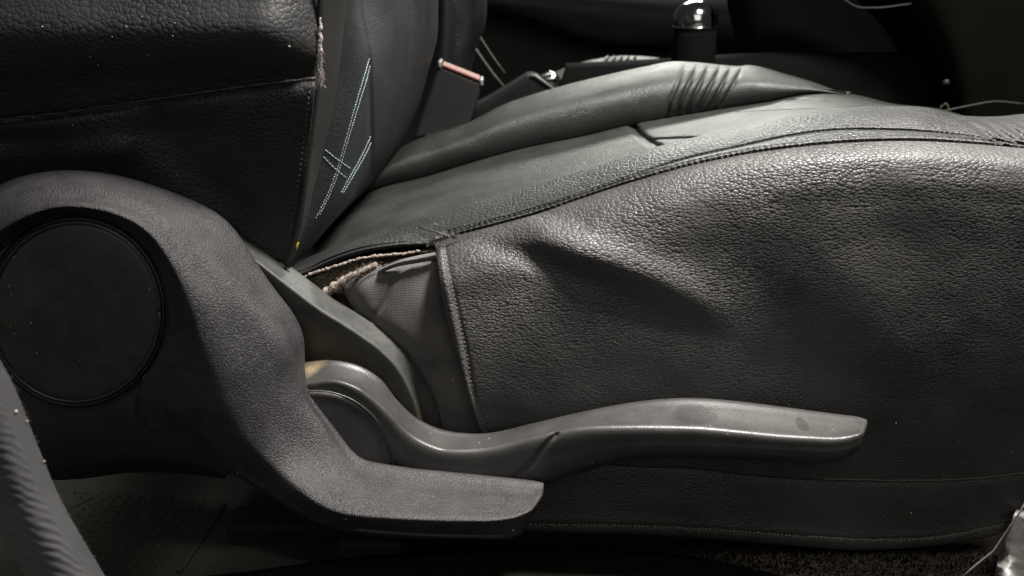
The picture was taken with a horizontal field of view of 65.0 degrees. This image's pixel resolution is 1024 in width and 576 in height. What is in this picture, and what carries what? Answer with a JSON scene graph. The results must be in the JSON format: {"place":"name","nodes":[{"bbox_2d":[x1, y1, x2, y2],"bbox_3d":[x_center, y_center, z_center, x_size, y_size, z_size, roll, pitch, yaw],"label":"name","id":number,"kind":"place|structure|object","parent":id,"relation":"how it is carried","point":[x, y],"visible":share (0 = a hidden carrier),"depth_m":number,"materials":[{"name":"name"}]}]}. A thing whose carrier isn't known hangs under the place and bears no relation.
{"place":"outdoors","nodes":[
{"label":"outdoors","id":0,"kind":"place"},
{"bbox_2d":[0,361,104,575],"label":"seat belt strap","id":1,"kind":"object","parent":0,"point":[40,534],"visible":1,"depth_m":0.36,"materials":[{"name":"black fabric"}]},
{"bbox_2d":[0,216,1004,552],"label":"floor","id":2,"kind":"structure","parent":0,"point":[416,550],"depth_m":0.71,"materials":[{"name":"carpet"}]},
{"bbox_2d":[0,373,338,575],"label":"floor mat","id":3,"kind":"object","parent":2,"relation":"on","point":[151,524],"visible":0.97,"depth_m":0.73,"materials":[{"name":"carpet"}]},
{"bbox_2d":[210,550,782,575],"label":"door sill","id":4,"kind":"structure","parent":2,"relation":"on","point":[550,563],"depth_m":0.60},
{"bbox_2d":[0,0,1023,557],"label":"driver seat","id":5,"kind":"object","parent":2,"relation":"on","point":[802,298],"visible":1,"depth_m":0.52,"materials":[{"name":"leather"}]},
{"bbox_2d":[415,59,483,137],"bbox_3d":[-0.074,-0.219,0.937,0.082,0.090,0.028,0,24,0],"label":"belt buckle","id":6,"kind":"object","parent":5,"relation":"on","point":[453,96],"visible":0.92,"depth_m":0.93,"materials":[{"name":"plastic"}]},
{"bbox_2d":[9,16,1012,530],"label":"dust specks","id":7,"kind":"object","parent":5,"relation":"on","point":[479,442],"visible":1,"depth_m":0.48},
{"bbox_2d":[400,0,658,147],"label":"passenger seat","id":8,"kind":"object","parent":2,"relation":"on","point":[461,25],"visible":0.16,"depth_m":1.09,"materials":[{"name":"black leather"}]},
{"bbox_2d":[471,0,739,99],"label":"passenger door","id":9,"kind":"structure","parent":2,"relation":"on","point":[521,37],"depth_m":1.65,"materials":[{"name":"plastic"}]},
{"bbox_2d":[559,52,938,108],"bbox_3d":[0.333,-0.244,1.088,0.554,0.149,0.102,0,24,0],"label":"console","id":10,"kind":"object","parent":2,"relation":"on","point":[894,78],"visible":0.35,"depth_m":1.03,"materials":[{"name":"black plastic"}]},
{"bbox_2d":[471,70,558,120],"bbox_3d":[0.003,-0.233,0.993,0.110,0.069,0.043,0,24,0],"label":"handbrake","id":11,"kind":"object","parent":10,"relation":"attached to","point":[525,84],"visible":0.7,"depth_m":0.97,"materials":[{"name":"plastic"}]},
{"bbox_2d":[671,0,718,63],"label":"gear lever","id":12,"kind":"object","parent":10,"relation":"on","point":[695,25],"visible":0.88,"depth_m":0.98,"materials":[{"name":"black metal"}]},
{"bbox_2d":[596,534,1013,575],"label":"carpet edge","id":13,"kind":"object","parent":2,"relation":"on","point":[959,560],"visible":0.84,"depth_m":0.67,"materials":[{"name":"black carpet"}]},
{"bbox_2d":[963,503,1023,575],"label":"plastic film","id":14,"kind":"object","parent":2,"relation":"on","point":[1013,545],"visible":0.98,"depth_m":0.61,"materials":[{"name":"white"}]},
{"bbox_2d":[727,0,1023,115],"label":"dashboard","id":15,"kind":"object","parent":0,"point":[967,56],"visible":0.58,"depth_m":0.97,"materials":[{"name":"plastic"}]}
]}

